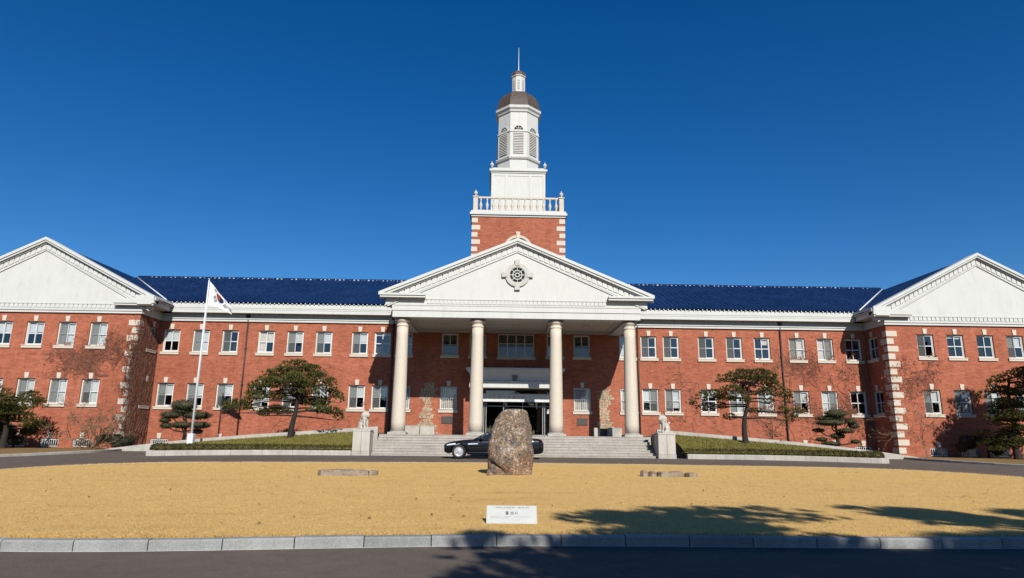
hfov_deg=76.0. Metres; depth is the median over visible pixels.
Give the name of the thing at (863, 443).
window
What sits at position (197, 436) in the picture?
window
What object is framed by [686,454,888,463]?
planter kerb
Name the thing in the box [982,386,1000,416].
window
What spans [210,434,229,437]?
window
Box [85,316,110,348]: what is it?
window
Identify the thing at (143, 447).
ramp wall
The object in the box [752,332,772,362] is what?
window
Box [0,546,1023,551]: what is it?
gutter line
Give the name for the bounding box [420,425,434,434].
granite block
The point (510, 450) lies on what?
boulder
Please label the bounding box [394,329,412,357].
window
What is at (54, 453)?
bed kerb
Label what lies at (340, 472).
stone slab
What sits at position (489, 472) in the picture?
stone
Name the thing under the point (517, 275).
round window
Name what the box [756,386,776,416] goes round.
window
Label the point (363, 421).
lion statue
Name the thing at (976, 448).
window
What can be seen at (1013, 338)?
window
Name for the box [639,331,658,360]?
window
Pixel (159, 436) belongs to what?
window
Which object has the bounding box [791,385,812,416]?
window
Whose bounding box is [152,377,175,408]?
window
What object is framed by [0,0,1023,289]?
sky
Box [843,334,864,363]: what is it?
window
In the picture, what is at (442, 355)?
window
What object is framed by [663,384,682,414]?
window
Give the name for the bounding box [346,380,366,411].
window
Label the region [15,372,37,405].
window
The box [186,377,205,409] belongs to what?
window
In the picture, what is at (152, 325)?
window
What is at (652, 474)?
stone slab
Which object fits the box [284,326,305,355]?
window
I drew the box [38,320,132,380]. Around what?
climbing vine
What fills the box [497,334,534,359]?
centre window
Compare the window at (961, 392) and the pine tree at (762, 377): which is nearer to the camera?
the pine tree at (762, 377)
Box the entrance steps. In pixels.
[371,434,656,457]
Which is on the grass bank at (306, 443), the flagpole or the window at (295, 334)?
the flagpole
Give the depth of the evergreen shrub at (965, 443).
42.82 m
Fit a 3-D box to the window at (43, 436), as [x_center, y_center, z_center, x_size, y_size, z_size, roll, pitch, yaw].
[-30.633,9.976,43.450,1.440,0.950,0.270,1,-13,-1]
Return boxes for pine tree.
[0,383,51,447]
[216,359,345,437]
[685,367,804,443]
[973,366,1023,459]
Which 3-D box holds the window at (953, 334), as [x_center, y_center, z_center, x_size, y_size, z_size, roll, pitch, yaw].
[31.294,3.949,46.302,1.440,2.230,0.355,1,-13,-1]
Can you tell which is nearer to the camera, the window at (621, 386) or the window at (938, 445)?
the window at (938, 445)
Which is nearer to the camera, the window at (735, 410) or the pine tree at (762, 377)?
the pine tree at (762, 377)
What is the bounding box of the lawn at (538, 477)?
[0,462,1023,537]
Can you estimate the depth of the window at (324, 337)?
48.15 m
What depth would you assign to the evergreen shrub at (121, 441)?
41.43 m
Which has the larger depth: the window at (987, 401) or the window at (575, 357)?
the window at (575, 357)
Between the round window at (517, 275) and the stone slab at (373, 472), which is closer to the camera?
the stone slab at (373, 472)
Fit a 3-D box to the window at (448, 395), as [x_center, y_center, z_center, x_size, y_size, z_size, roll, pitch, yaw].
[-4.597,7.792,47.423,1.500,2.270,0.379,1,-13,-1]
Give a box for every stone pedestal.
[351,429,373,455]
[654,433,676,458]
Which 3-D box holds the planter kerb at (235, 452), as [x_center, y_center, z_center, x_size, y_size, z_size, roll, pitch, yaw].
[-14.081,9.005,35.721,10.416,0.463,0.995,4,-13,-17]
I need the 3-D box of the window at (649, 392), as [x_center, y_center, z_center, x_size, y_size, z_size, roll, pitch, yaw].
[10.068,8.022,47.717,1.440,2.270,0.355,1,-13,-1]
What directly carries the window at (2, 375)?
in the brick building
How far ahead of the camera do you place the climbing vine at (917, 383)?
45.53 m
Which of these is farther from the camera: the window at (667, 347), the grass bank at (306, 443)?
the window at (667, 347)
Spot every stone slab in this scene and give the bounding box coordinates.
[318,469,368,475]
[368,470,377,475]
[640,470,647,476]
[648,471,656,476]
[657,471,683,476]
[684,472,696,476]
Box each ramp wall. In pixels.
[109,426,378,450]
[656,430,918,458]
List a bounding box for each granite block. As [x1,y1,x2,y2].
[405,425,419,433]
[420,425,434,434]
[608,428,621,436]
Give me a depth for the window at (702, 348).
48.70 m
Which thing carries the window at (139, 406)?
in the brick building
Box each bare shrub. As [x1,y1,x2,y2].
[43,393,132,448]
[752,417,792,439]
[861,404,950,457]
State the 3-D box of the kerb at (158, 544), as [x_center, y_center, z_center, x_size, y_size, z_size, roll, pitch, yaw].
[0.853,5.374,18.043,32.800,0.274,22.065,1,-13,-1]
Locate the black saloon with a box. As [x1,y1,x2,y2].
[444,431,543,458]
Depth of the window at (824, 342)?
48.92 m
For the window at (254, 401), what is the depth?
47.08 m
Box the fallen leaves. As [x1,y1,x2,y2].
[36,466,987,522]
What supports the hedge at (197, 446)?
on the grass bank at (306, 443)
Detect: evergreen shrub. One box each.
[0,421,40,447]
[95,434,135,447]
[955,432,1010,457]
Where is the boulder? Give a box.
[487,409,533,474]
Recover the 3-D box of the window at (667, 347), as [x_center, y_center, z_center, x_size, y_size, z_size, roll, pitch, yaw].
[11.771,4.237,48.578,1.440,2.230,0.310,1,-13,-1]
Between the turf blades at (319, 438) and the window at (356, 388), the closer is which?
the turf blades at (319, 438)
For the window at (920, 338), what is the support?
in the brick building
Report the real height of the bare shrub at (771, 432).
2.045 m
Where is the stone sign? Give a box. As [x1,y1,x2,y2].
[486,505,536,523]
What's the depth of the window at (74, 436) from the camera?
43.45 m
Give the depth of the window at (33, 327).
45.06 m
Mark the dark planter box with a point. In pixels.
(602, 432)
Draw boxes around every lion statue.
[357,411,369,428]
[658,414,670,432]
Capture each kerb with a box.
[0,449,120,456]
[0,462,1023,551]
[146,450,351,455]
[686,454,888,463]
[905,457,1023,466]
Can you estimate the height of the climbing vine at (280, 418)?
8.876 m
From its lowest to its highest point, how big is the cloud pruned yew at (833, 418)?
2.534 m
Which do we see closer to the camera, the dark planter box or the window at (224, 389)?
the dark planter box
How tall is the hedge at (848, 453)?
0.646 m
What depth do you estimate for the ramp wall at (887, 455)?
41.30 m
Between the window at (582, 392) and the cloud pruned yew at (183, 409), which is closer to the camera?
the cloud pruned yew at (183, 409)
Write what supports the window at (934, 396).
in the brick building
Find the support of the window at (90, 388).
in the brick building
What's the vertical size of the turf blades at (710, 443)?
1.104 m
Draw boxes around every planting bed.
[0,447,108,453]
[919,457,1023,464]
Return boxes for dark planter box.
[598,429,607,436]
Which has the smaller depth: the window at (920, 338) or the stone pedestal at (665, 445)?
the stone pedestal at (665, 445)
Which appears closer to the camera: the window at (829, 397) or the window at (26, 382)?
the window at (26, 382)
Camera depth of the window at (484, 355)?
48.26 m
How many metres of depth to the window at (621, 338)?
48.62 m
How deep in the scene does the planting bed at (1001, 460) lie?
39.66 m
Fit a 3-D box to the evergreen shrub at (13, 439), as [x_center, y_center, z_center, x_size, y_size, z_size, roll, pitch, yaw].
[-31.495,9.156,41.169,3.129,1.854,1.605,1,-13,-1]
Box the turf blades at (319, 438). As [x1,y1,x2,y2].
[156,431,352,448]
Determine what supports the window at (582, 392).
in the brick building
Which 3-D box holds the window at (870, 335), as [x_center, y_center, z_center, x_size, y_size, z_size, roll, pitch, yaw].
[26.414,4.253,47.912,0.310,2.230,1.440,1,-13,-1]
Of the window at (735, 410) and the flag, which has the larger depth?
the window at (735, 410)
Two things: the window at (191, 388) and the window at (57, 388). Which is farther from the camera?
the window at (191, 388)
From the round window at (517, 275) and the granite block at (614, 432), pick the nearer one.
the round window at (517, 275)
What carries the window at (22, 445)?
in the brick building
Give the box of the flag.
[208,282,231,313]
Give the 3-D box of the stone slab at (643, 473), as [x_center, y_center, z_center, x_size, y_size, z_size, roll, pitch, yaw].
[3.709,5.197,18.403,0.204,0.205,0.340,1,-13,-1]
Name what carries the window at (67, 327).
in the brick building
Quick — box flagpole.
[186,278,209,442]
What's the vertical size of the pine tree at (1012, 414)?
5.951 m
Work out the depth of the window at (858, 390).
48.11 m
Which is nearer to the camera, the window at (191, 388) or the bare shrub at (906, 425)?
the bare shrub at (906, 425)
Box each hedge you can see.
[149,442,351,451]
[680,447,884,458]
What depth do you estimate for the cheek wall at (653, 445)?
40.73 m
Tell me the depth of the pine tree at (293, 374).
40.06 m
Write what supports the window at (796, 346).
in the brick building
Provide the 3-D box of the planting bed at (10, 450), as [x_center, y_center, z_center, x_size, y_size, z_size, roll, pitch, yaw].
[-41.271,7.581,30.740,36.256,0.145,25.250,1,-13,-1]
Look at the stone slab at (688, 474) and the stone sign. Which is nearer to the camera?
the stone sign
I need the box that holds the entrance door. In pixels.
[483,390,548,435]
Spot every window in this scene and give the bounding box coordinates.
[0,315,15,347]
[0,373,5,388]
[7,433,26,446]
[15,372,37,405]
[21,315,46,347]
[39,432,59,446]
[43,372,69,406]
[53,316,78,347]
[72,433,93,446]
[76,373,100,406]
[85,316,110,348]
[138,376,150,408]
[146,321,158,353]
[149,433,168,442]
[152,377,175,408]
[159,324,182,353]
[180,433,198,439]
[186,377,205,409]
[189,324,211,354]
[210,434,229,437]
[212,378,235,409]
[218,325,240,354]
[250,380,268,409]
[255,325,276,355]
[282,382,298,410]
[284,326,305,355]
[312,380,327,410]
[313,326,333,356]
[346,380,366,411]
[349,326,369,356]
[369,380,389,411]
[372,327,392,356]
[391,381,411,411]
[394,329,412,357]
[438,381,458,412]
[440,333,458,357]
[468,334,486,358]
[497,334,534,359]
[502,260,532,289]
[546,335,563,359]
[572,335,591,359]
[572,382,591,413]
[619,332,636,360]
[619,384,638,414]
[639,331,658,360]
[641,383,660,414]
[661,331,680,360]
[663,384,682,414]
[696,332,716,361]
[699,384,719,415]
[724,332,744,361]
[727,386,747,415]
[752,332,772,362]
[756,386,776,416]
[787,333,807,362]
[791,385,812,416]
[815,333,835,362]
[819,386,838,415]
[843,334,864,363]
[848,386,870,417]
[854,441,872,449]
[866,332,879,362]
[871,385,885,417]
[914,329,937,359]
[921,384,945,416]
[928,442,948,455]
[944,329,967,360]
[952,384,975,417]
[962,444,979,456]
[974,329,998,360]
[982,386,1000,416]
[993,447,1009,456]
[1004,330,1023,361]
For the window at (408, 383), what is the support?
in the brick building
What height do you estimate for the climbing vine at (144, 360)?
10.690 m
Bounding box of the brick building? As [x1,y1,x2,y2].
[0,58,1023,457]
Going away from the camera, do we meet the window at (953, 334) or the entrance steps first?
the entrance steps
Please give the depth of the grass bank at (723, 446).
38.72 m
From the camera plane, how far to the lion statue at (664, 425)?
37.86 m
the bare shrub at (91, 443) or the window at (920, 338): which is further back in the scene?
the window at (920, 338)
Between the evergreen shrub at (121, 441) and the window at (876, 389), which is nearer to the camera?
the evergreen shrub at (121, 441)
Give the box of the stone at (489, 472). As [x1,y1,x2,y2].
[486,470,492,475]
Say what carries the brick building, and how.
on the ground
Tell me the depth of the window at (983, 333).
46.43 m
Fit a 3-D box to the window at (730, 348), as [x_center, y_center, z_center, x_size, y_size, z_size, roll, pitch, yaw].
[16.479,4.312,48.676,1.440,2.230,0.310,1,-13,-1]
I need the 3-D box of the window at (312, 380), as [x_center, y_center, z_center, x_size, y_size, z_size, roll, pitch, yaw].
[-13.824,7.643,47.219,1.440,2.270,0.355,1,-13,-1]
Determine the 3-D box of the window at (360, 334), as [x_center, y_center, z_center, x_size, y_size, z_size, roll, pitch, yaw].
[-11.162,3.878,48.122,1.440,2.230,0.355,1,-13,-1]
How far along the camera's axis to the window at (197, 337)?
47.95 m
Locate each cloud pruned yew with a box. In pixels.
[158,399,213,439]
[811,409,860,446]
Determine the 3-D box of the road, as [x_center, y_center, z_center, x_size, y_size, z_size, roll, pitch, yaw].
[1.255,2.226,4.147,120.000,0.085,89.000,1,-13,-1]
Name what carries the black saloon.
on the road
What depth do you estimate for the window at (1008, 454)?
44.72 m
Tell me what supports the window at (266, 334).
in the brick building
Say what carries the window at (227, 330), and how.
in the brick building
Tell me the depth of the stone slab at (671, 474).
18.28 m
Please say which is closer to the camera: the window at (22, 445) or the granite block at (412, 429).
the window at (22, 445)
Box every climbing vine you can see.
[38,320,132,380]
[110,314,166,444]
[170,363,380,440]
[649,361,757,436]
[741,332,874,447]
[881,342,945,444]
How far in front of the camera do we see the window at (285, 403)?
47.09 m
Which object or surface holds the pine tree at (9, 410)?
on the planting bed at (10, 450)
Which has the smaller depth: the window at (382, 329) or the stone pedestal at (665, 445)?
the stone pedestal at (665, 445)
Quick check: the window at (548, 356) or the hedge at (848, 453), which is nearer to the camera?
the hedge at (848, 453)
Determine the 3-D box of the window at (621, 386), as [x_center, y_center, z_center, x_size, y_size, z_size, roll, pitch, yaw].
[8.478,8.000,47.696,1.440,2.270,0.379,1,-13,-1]
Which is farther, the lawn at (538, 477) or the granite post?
the granite post
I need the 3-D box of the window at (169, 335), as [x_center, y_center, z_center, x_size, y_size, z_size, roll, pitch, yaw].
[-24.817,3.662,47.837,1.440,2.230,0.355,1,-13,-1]
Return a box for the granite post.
[594,428,597,435]
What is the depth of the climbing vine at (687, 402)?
47.53 m
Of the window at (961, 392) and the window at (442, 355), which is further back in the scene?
the window at (442, 355)
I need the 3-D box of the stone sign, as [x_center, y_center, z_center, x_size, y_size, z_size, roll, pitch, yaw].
[-0.008,3.182,9.035,0.696,0.330,0.204,1,-51,-1]
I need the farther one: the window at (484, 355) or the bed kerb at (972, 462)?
the window at (484, 355)
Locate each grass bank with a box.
[202,432,352,448]
[675,436,855,455]
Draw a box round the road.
[0,451,1023,577]
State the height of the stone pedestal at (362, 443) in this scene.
1.570 m
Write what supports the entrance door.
in the brick building
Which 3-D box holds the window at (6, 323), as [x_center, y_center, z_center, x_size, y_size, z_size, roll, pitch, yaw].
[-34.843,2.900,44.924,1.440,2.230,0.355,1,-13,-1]
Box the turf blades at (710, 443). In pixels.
[675,435,879,455]
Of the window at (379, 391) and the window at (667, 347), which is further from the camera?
the window at (667, 347)
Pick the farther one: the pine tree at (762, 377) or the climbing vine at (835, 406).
the climbing vine at (835, 406)
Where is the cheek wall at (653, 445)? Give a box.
[651,434,657,452]
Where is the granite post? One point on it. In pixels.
(595, 431)

